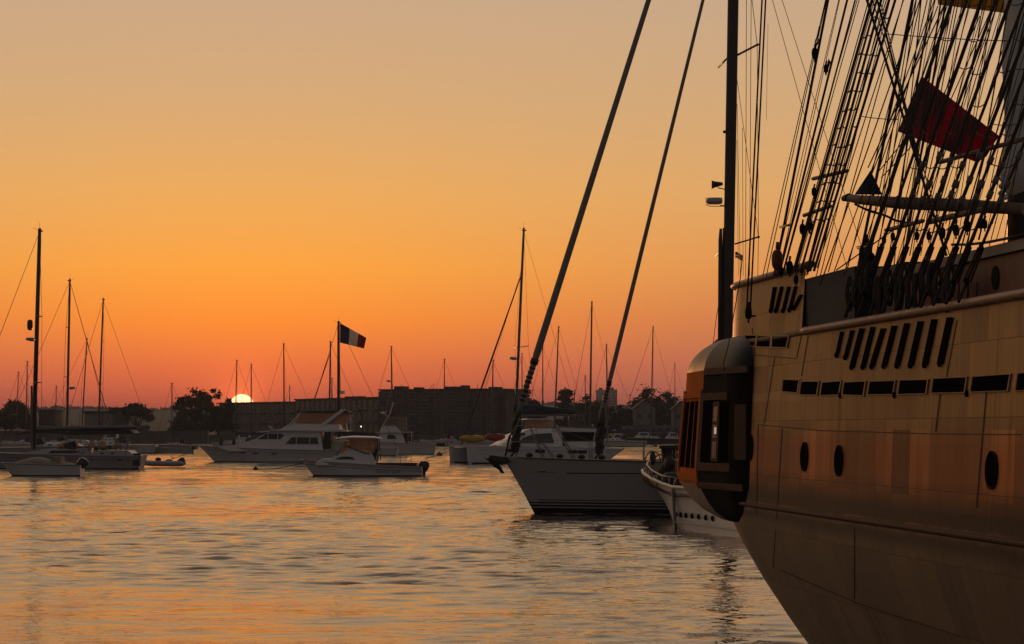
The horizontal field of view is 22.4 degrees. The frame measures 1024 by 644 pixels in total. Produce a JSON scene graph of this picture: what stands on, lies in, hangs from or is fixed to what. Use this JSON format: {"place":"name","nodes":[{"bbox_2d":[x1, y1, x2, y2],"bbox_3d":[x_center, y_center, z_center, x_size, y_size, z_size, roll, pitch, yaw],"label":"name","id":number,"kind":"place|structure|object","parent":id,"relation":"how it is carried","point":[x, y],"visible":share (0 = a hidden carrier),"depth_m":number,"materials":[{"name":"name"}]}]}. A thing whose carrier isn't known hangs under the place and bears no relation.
{"place":"outdoors","nodes":[
{"label":"outdoors","id":0,"kind":"place"},
{"bbox_2d":[0,431,208,443],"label":"seawall","id":1,"kind":"object","parent":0,"point":[145,437],"visible":0.44,"depth_m":565.44,"materials":[{"name":"concrete"}]},
{"bbox_2d":[167,420,195,430],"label":"tree","id":2,"kind":"object","parent":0,"point":[185,426],"visible":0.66,"depth_m":583.63,"materials":[{"name":"green plant"}]},
{"bbox_2d":[224,435,249,442],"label":"motorboat","id":3,"kind":"object","parent":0,"point":[243,436],"visible":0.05,"depth_m":468.75,"materials":[{"name":"white plastic"}]},
{"bbox_2d":[227,364,276,441],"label":"sailboat","id":4,"kind":"object","parent":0,"point":[251,417],"visible":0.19,"depth_m":439.72,"materials":[{"name":"grey paint"}]},
{"bbox_2d":[278,383,302,427],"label":"sailboat","id":5,"kind":"object","parent":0,"point":[289,405],"visible":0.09,"depth_m":539.68,"materials":[{"name":"grey"}]},
{"bbox_2d":[0,404,665,435],"bbox_3d":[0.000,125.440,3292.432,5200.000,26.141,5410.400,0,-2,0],"label":"shore ground","id":6,"kind":"structure","parent":0,"point":[75,420],"depth_m":1717.14,"materials":[{"name":"green soil"}]},
{"bbox_2d":[0,398,37,430],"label":"tree","id":7,"kind":"object","parent":6,"relation":"on","point":[21,406],"visible":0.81,"depth_m":597.95,"materials":[{"name":"green plant"}]},
{"bbox_2d":[37,409,61,425],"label":"house","id":8,"kind":"structure","parent":6,"relation":"on","point":[44,414],"depth_m":604.60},
{"bbox_2d":[83,407,115,425],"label":"house","id":9,"kind":"structure","parent":6,"relation":"on","point":[91,418],"depth_m":599.58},
{"bbox_2d":[112,408,133,425],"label":"house","id":10,"kind":"structure","parent":6,"relation":"on","point":[118,416],"depth_m":603.57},
{"bbox_2d":[120,403,155,424],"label":"tree","id":11,"kind":"object","parent":6,"relation":"on","point":[135,411],"visible":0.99,"depth_m":598.54,"materials":[{"name":"green plant"}]},
{"bbox_2d":[136,425,150,430],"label":"house","id":12,"kind":"structure","parent":6,"relation":"on","point":[142,427],"depth_m":597.41,"materials":[{"name":"grey"}]},
{"bbox_2d":[169,406,211,430],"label":"tree","id":13,"kind":"object","parent":6,"relation":"on","point":[195,417],"visible":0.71,"depth_m":598.62,"materials":[{"name":"green plant"}]},
{"bbox_2d":[167,387,240,431],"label":"tree","id":14,"kind":"object","parent":6,"relation":"on","point":[204,400],"visible":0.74,"depth_m":609.92,"materials":[{"name":"green plant"}]},
{"bbox_2d":[205,406,234,434],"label":"tree","id":15,"kind":"object","parent":6,"relation":"on","point":[215,414],"visible":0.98,"depth_m":603.67,"materials":[{"name":"green plant"}]},
{"bbox_2d":[217,401,295,434],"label":"apartment block","id":16,"kind":"structure","parent":6,"relation":"on","point":[267,420],"depth_m":645.24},
{"bbox_2d":[0,401,628,410],"bbox_3d":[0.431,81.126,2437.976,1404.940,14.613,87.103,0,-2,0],"label":"woodland","id":17,"kind":"object","parent":6,"relation":"on","point":[169,408],"visible":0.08,"depth_m":2419.67,"materials":[{"name":"green"}]},
{"bbox_2d":[292,391,379,434],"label":"apartment block","id":18,"kind":"structure","parent":6,"relation":"on","point":[366,408],"depth_m":601.42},
{"bbox_2d":[528,389,546,427],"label":"tree","id":19,"kind":"object","parent":6,"relation":"on","point":[536,402],"visible":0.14,"depth_m":618.77,"materials":[{"name":"green plant"}]},
{"bbox_2d":[551,387,573,425],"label":"tree","id":20,"kind":"object","parent":6,"relation":"on","point":[565,399],"visible":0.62,"depth_m":619.02,"materials":[{"name":"green plant"}]},
{"bbox_2d":[550,426,595,428],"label":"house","id":21,"kind":"structure","parent":6,"relation":"on","point":[593,427],"depth_m":593.43,"materials":[{"name":"grey"}]},
{"bbox_2d":[575,394,600,425],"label":"tree","id":22,"kind":"object","parent":6,"relation":"on","point":[595,407],"visible":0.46,"depth_m":610.15,"materials":[{"name":"green plant"}]},
{"bbox_2d":[595,388,604,401],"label":"apartment tower","id":23,"kind":"structure","parent":6,"relation":"on","point":[599,393],"depth_m":1899.46,"materials":[{"name":"grey concrete"}]},
{"bbox_2d":[597,396,609,434],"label":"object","id":24,"kind":"structure","parent":6,"relation":"on","point":[598,418],"depth_m":596.66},
{"bbox_2d":[608,387,616,413],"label":"apartment tower","id":25,"kind":"structure","parent":6,"relation":"on","point":[611,399],"depth_m":1904.22,"materials":[{"name":"grey concrete"}]},
{"bbox_2d":[608,405,632,433],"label":"tree","id":26,"kind":"object","parent":6,"relation":"on","point":[614,422],"visible":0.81,"depth_m":606.32,"materials":[{"name":"green plant"}]},
{"bbox_2d":[627,401,637,424],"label":"tree","id":27,"kind":"object","parent":6,"relation":"on","point":[630,411],"visible":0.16,"depth_m":613.54,"materials":[{"name":"green plant"}]},
{"bbox_2d":[631,399,656,424],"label":"house","id":28,"kind":"structure","parent":6,"relation":"on","point":[642,411],"depth_m":599.62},
{"bbox_2d":[621,425,680,435],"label":"house","id":29,"kind":"structure","parent":6,"relation":"on","point":[635,430],"depth_m":592.44,"materials":[{"name":"grey"}]},
{"bbox_2d":[626,384,681,424],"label":"tree","id":30,"kind":"object","parent":6,"relation":"on","point":[659,404],"visible":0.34,"depth_m":637.50,"materials":[{"name":"green plant"}]},
{"bbox_2d":[669,400,682,424],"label":"house","id":31,"kind":"structure","parent":6,"relation":"on","point":[678,409],"depth_m":599.67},
{"bbox_2d":[332,415,356,440],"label":"trawler yacht","id":32,"kind":"object","parent":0,"point":[343,425],"visible":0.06,"depth_m":378.78,"materials":[{"name":"grey paint"}]},
{"bbox_2d":[209,435,486,443],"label":"seawall","id":33,"kind":"object","parent":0,"point":[416,437],"visible":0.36,"depth_m":552.44,"materials":[{"name":"concrete"}]},
{"bbox_2d":[0,443,807,643],"label":"water","id":34,"kind":"structure","parent":0,"point":[444,550],"depth_m":57.36,"materials":[{"name":"orange liquid"}]},
{"bbox_2d":[0,372,43,446],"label":"sailboat","id":35,"kind":"object","parent":34,"relation":"on","point":[16,444],"visible":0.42,"depth_m":418.93,"materials":[{"name":"grey"}]},
{"bbox_2d":[0,361,52,442],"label":"sailboat","id":36,"kind":"object","parent":34,"relation":"on","point":[26,406],"visible":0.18,"depth_m":439.74,"materials":[{"name":"grey"}]},
{"bbox_2d":[1,457,88,475],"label":"runabout","id":37,"kind":"object","parent":34,"relation":"on","point":[41,466],"visible":0.79,"depth_m":167.67,"materials":[{"name":"grey paint"}]},
{"bbox_2d":[40,385,77,441],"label":"sailboat","id":38,"kind":"object","parent":34,"relation":"on","point":[54,440],"visible":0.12,"depth_m":479.61,"materials":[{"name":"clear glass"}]},
{"bbox_2d":[0,279,120,452],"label":"sailboat","id":39,"kind":"object","parent":34,"relation":"on","point":[39,441],"visible":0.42,"depth_m":276.68,"materials":[{"name":"grey paint"}]},
{"bbox_2d":[36,341,109,446],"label":"sailboat","id":40,"kind":"object","parent":34,"relation":"on","point":[58,438],"visible":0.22,"depth_m":399.69,"materials":[{"name":"grey"}]},
{"bbox_2d":[0,222,147,468],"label":"sloop","id":41,"kind":"object","parent":34,"relation":"on","point":[70,451],"visible":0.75,"depth_m":198.54,"materials":[{"name":"grey paint"}]},
{"bbox_2d":[60,298,157,453],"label":"sailboat","id":42,"kind":"object","parent":34,"relation":"on","point":[147,448],"visible":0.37,"depth_m":328.81,"materials":[{"name":"grey"}]},
{"bbox_2d":[90,434,132,443],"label":"motorboat","id":43,"kind":"object","parent":34,"relation":"on","point":[115,436],"visible":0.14,"depth_m":468.69,"materials":[{"name":"white plastic"}]},
{"bbox_2d":[145,457,185,465],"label":"inflatable dinghy","id":44,"kind":"object","parent":34,"relation":"on","point":[170,462],"visible":0.93,"depth_m":207.73,"materials":[{"name":"grey rubber"}]},
{"bbox_2d":[155,446,194,452],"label":"motorboat","id":45,"kind":"object","parent":34,"relation":"on","point":[170,450],"visible":0.73,"depth_m":328.90,"materials":[{"name":"grey paint"}]},
{"bbox_2d":[153,382,198,448],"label":"sailboat","id":46,"kind":"object","parent":34,"relation":"on","point":[176,445],"visible":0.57,"depth_m":403.01,"materials":[{"name":"grey paint"}]},
{"bbox_2d":[210,359,263,445],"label":"sailboat","id":47,"kind":"object","parent":34,"relation":"on","point":[237,442],"visible":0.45,"depth_m":419.52,"materials":[{"name":"grey"}]},
{"bbox_2d":[198,405,359,461],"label":"motor yacht","id":48,"kind":"object","parent":34,"relation":"on","point":[297,442],"visible":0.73,"depth_m":240.55,"materials":[{"name":"grey paint"}]},
{"bbox_2d":[252,343,317,439],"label":"sailboat","id":49,"kind":"object","parent":34,"relation":"on","point":[284,395],"visible":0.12,"depth_m":429.85,"materials":[{"name":"grey"}]},
{"bbox_2d":[306,340,367,440],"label":"sailboat","id":50,"kind":"object","parent":34,"relation":"on","point":[329,415],"visible":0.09,"depth_m":371.85,"materials":[{"name":"grey metal"}]},
{"bbox_2d":[307,317,398,455],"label":"sailboat","id":51,"kind":"object","parent":34,"relation":"on","point":[388,451],"visible":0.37,"depth_m":299.60,"materials":[{"name":"grey"}]},
{"bbox_2d":[340,323,365,347],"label":"ensign","id":52,"kind":"object","parent":51,"relation":"attached to","point":[348,336],"visible":1,"depth_m":299.71,"materials":[{"name":"multicoloured fabric"}]},
{"bbox_2d":[300,436,429,475],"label":"pilothouse boat","id":53,"kind":"object","parent":34,"relation":"on","point":[352,461],"visible":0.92,"depth_m":167.50,"materials":[{"name":"grey paint"}]},
{"bbox_2d":[350,386,435,453],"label":"sportfishing boat","id":54,"kind":"object","parent":34,"relation":"on","point":[396,426],"visible":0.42,"depth_m":318.34,"materials":[{"name":"grey paint"}]},
{"bbox_2d":[367,346,435,443],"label":"sailboat","id":55,"kind":"object","parent":34,"relation":"on","point":[392,414],"visible":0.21,"depth_m":399.74,"materials":[{"name":"grey metal"}]},
{"bbox_2d":[419,359,474,445],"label":"sailboat","id":56,"kind":"object","parent":34,"relation":"on","point":[454,441],"visible":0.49,"depth_m":479.23,"materials":[{"name":"grey"}]},
{"bbox_2d":[467,360,512,445],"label":"sailboat","id":57,"kind":"object","parent":34,"relation":"on","point":[484,443],"visible":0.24,"depth_m":449.50,"materials":[{"name":"grey"}]},
{"bbox_2d":[505,355,545,429],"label":"sailboat","id":58,"kind":"object","parent":34,"relation":"on","point":[521,393],"visible":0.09,"depth_m":499.64,"materials":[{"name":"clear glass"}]},
{"bbox_2d":[449,223,624,463],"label":"catamaran","id":59,"kind":"object","parent":34,"relation":"on","point":[550,439],"visible":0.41,"depth_m":231.00,"materials":[{"name":"grey paint"}]},
{"bbox_2d":[460,435,484,442],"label":"kayak","id":60,"kind":"object","parent":59,"relation":"on","point":[473,439],"visible":0.98,"depth_m":229.81,"materials":[{"name":"yellow plastic"}]},
{"bbox_2d":[485,433,504,439],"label":"kayak","id":61,"kind":"object","parent":59,"relation":"on","point":[494,436],"visible":0.94,"depth_m":230.75,"materials":[{"name":"red plastic"}]},
{"bbox_2d":[525,345,568,426],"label":"sailboat","id":62,"kind":"object","parent":34,"relation":"on","point":[542,385],"visible":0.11,"depth_m":469.90,"materials":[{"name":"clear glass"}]},
{"bbox_2d":[532,326,588,428],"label":"sailboat","id":63,"kind":"object","parent":34,"relation":"on","point":[556,378],"visible":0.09,"depth_m":449.93,"materials":[{"name":"grey metal"}]},
{"bbox_2d":[573,375,606,438],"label":"sailboat","id":64,"kind":"object","parent":34,"relation":"on","point":[585,379],"visible":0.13,"depth_m":519.70,"materials":[{"name":"grey metal"}]},
{"bbox_2d":[568,301,625,440],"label":"sailboat","id":65,"kind":"object","parent":34,"relation":"on","point":[590,394],"visible":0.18,"depth_m":519.87,"materials":[{"name":"grey metal"}]},
{"bbox_2d":[586,344,646,446],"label":"sailboat","id":66,"kind":"object","parent":34,"relation":"on","point":[613,442],"visible":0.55,"depth_m":458.51,"materials":[{"name":"white plastic"}]},
{"bbox_2d":[485,0,767,514],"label":"sailing yacht","id":67,"kind":"object","parent":34,"relation":"on","point":[580,484],"visible":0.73,"depth_m":93.81,"materials":[{"name":"silver metal"}]},
{"bbox_2d":[618,326,679,443],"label":"sailboat","id":68,"kind":"object","parent":34,"relation":"on","point":[650,439],"visible":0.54,"depth_m":543.38,"materials":[{"name":"blue paint"}]},
{"bbox_2d":[661,363,681,437],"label":"sailboat","id":69,"kind":"object","parent":34,"relation":"on","point":[666,404],"visible":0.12,"depth_m":559.50,"materials":[{"name":"grey metal"}]},
{"bbox_2d":[641,445,740,537],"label":"steel vessel","id":70,"kind":"object","parent":34,"relation":"on","point":[687,511],"visible":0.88,"depth_m":77.20,"materials":[{"name":"white metal"}]},
{"bbox_2d":[677,0,1023,643],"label":"sailing ship","id":71,"kind":"object","parent":34,"relation":"on","point":[850,461],"visible":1,"depth_m":24.93,"materials":[{"name":"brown wood"}]},
{"bbox_2d":[854,172,880,194],"bbox_3d":[3.678,-1.437,26.686,0.287,0.255,0.085,0,-2,0],"label":"signal flag","id":72,"kind":"object","parent":71,"relation":"attached to","point":[859,191],"visible":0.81,"depth_m":26.69,"materials":[{"name":"fabric"}]},
{"bbox_2d":[898,77,998,161],"bbox_3d":[4.620,-2.141,27.315,1.073,0.917,0.221,0,-2,0],"label":"signal flag","id":73,"kind":"object","parent":71,"relation":"attached to","point":[977,140],"visible":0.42,"depth_m":27.30,"materials":[{"name":"red fabric"}]},
{"bbox_2d":[938,0,1003,12],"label":"signal flag","id":74,"kind":"object","parent":71,"relation":"attached to","point":[988,3],"visible":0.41,"depth_m":27.56,"materials":[{"name":"brown fabric"}]},
{"bbox_2d":[414,441,444,445],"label":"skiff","id":75,"kind":"object","parent":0,"point":[440,444],"visible":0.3,"depth_m":468.74,"materials":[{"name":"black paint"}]},
{"bbox_2d":[209,436,678,442],"bbox_3d":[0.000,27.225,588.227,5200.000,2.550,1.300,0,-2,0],"label":"shore bank","id":76,"kind":"structure","parent":0,"point":[605,438],"depth_m":587.62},
{"bbox_2d":[378,383,529,434],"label":"apartment block","id":77,"kind":"structure","parent":76,"relation":"on","point":[456,416],"depth_m":566.80,"materials":[{"name":"grey concrete"}]},
{"bbox_2d":[383,403,389,410],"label":"window","id":78,"kind":"structure","parent":77,"relation":"in","point":[384,404],"depth_m":572.94,"materials":[{"name":"grey"}]},
{"bbox_2d":[383,392,389,399],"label":"window","id":79,"kind":"structure","parent":77,"relation":"in","point":[384,393],"depth_m":573.08,"materials":[{"name":"grey glass"}]},
{"bbox_2d":[396,403,402,410],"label":"window","id":80,"kind":"structure","parent":77,"relation":"in","point":[399,406],"depth_m":571.55,"materials":[{"name":"grey glass"}]},
{"bbox_2d":[396,392,402,399],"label":"window","id":81,"kind":"structure","parent":77,"relation":"in","point":[399,395],"depth_m":571.69,"materials":[{"name":"grey glass"}]},
{"bbox_2d":[408,425,415,431],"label":"window","id":82,"kind":"structure","parent":77,"relation":"in","point":[411,428],"depth_m":570.08,"materials":[{"name":"grey glass"}]},
{"bbox_2d":[408,414,415,421],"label":"window","id":83,"kind":"structure","parent":77,"relation":"in","point":[411,417],"depth_m":570.15,"materials":[{"name":"grey glass"}]},
{"bbox_2d":[408,403,415,410],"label":"window","id":84,"kind":"structure","parent":77,"relation":"in","point":[411,406],"depth_m":570.29,"materials":[{"name":"grey glass"}]},
{"bbox_2d":[408,392,415,399],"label":"window","id":85,"kind":"structure","parent":77,"relation":"in","point":[411,396],"depth_m":570.36,"materials":[{"name":"grey glass"}]},
{"bbox_2d":[421,425,428,432],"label":"window","id":86,"kind":"structure","parent":77,"relation":"in","point":[423,428],"depth_m":568.76,"materials":[{"name":"grey"}]},
{"bbox_2d":[421,414,428,421],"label":"window","id":87,"kind":"structure","parent":77,"relation":"in","point":[422,415],"depth_m":568.76,"materials":[{"name":"grey glass"}]},
{"bbox_2d":[421,403,428,410],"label":"window","id":88,"kind":"structure","parent":77,"relation":"in","point":[425,406],"depth_m":568.90,"materials":[{"name":"grey glass"}]},
{"bbox_2d":[421,392,428,399],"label":"window","id":89,"kind":"structure","parent":77,"relation":"in","point":[425,395],"depth_m":569.04,"materials":[{"name":"grey glass"}]},
{"bbox_2d":[434,425,441,432],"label":"window","id":90,"kind":"structure","parent":77,"relation":"in","point":[437,428],"depth_m":567.38,"materials":[{"name":"grey"}]},
{"bbox_2d":[434,414,441,421],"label":"window","id":91,"kind":"structure","parent":77,"relation":"in","point":[437,417],"depth_m":567.52,"materials":[{"name":"grey glass"}]},
{"bbox_2d":[434,403,441,410],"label":"window","id":92,"kind":"structure","parent":77,"relation":"in","point":[437,406],"depth_m":567.65,"materials":[{"name":"grey"}]},
{"bbox_2d":[434,392,441,399],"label":"window","id":93,"kind":"structure","parent":77,"relation":"in","point":[438,395],"depth_m":567.65,"materials":[{"name":"grey glass"}]},
{"bbox_2d":[447,425,454,431],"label":"window","id":94,"kind":"structure","parent":77,"relation":"in","point":[449,427],"depth_m":566.13,"materials":[{"name":"grey"}]},
{"bbox_2d":[447,414,454,421],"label":"window","id":95,"kind":"structure","parent":77,"relation":"in","point":[451,417],"depth_m":566.13,"materials":[{"name":"grey glass"}]},
{"bbox_2d":[448,403,454,410],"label":"window","id":96,"kind":"structure","parent":77,"relation":"in","point":[451,406],"depth_m":566.27,"materials":[{"name":"grey"}]},
{"bbox_2d":[448,392,454,399],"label":"window","id":97,"kind":"structure","parent":77,"relation":"in","point":[451,395],"depth_m":566.34,"materials":[{"name":"grey glass"}]},
{"bbox_2d":[461,403,467,410],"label":"window","id":98,"kind":"structure","parent":77,"relation":"in","point":[464,405],"depth_m":564.89,"materials":[{"name":"grey glass"}]},
{"bbox_2d":[461,392,467,399],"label":"window","id":99,"kind":"structure","parent":77,"relation":"in","point":[463,394],"depth_m":565.03,"materials":[{"name":"grey glass"}]},
{"bbox_2d":[474,425,480,432],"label":"window","id":100,"kind":"structure","parent":77,"relation":"in","point":[477,428],"depth_m":563.37,"materials":[{"name":"grey"}]},
{"bbox_2d":[474,414,480,421],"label":"window","id":101,"kind":"structure","parent":77,"relation":"in","point":[478,417],"depth_m":563.51,"materials":[{"name":"grey glass"}]},
{"bbox_2d":[474,391,480,399],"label":"window","id":102,"kind":"structure","parent":77,"relation":"in","point":[476,393],"depth_m":563.79,"materials":[{"name":"grey glass"}]},
{"bbox_2d":[487,425,494,432],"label":"window","id":103,"kind":"structure","parent":77,"relation":"in","point":[488,426],"depth_m":562.14,"materials":[{"name":"grey glass"}]},
{"bbox_2d":[487,414,494,421],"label":"window","id":104,"kind":"structure","parent":77,"relation":"in","point":[488,415],"depth_m":562.27,"materials":[{"name":"grey glass"}]},
{"bbox_2d":[487,403,494,410],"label":"window","id":105,"kind":"structure","parent":77,"relation":"in","point":[488,404],"depth_m":562.34,"materials":[{"name":"grey glass"}]},
{"bbox_2d":[487,391,494,399],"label":"window","id":106,"kind":"structure","parent":77,"relation":"in","point":[489,393],"depth_m":562.41,"materials":[{"name":"grey glass"}]},
{"bbox_2d":[0,0,1006,481],"label":"sky","id":107,"kind":"structure","parent":0,"point":[238,180],"materials":[{"name":"orange"}]},
{"bbox_2d":[568,404,586,427],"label":"house","id":108,"kind":"structure","parent":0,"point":[581,418],"depth_m":595.54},
{"bbox_2d":[634,432,648,437],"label":"motorboat","id":109,"kind":"object","parent":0,"point":[644,434],"visible":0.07,"depth_m":576.56,"materials":[{"name":"white plastic"}]},
{"bbox_2d":[666,432,677,437],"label":"motorboat","id":110,"kind":"object","parent":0,"point":[672,434],"visible":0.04,"depth_m":573.66,"materials":[{"name":"white plastic"}]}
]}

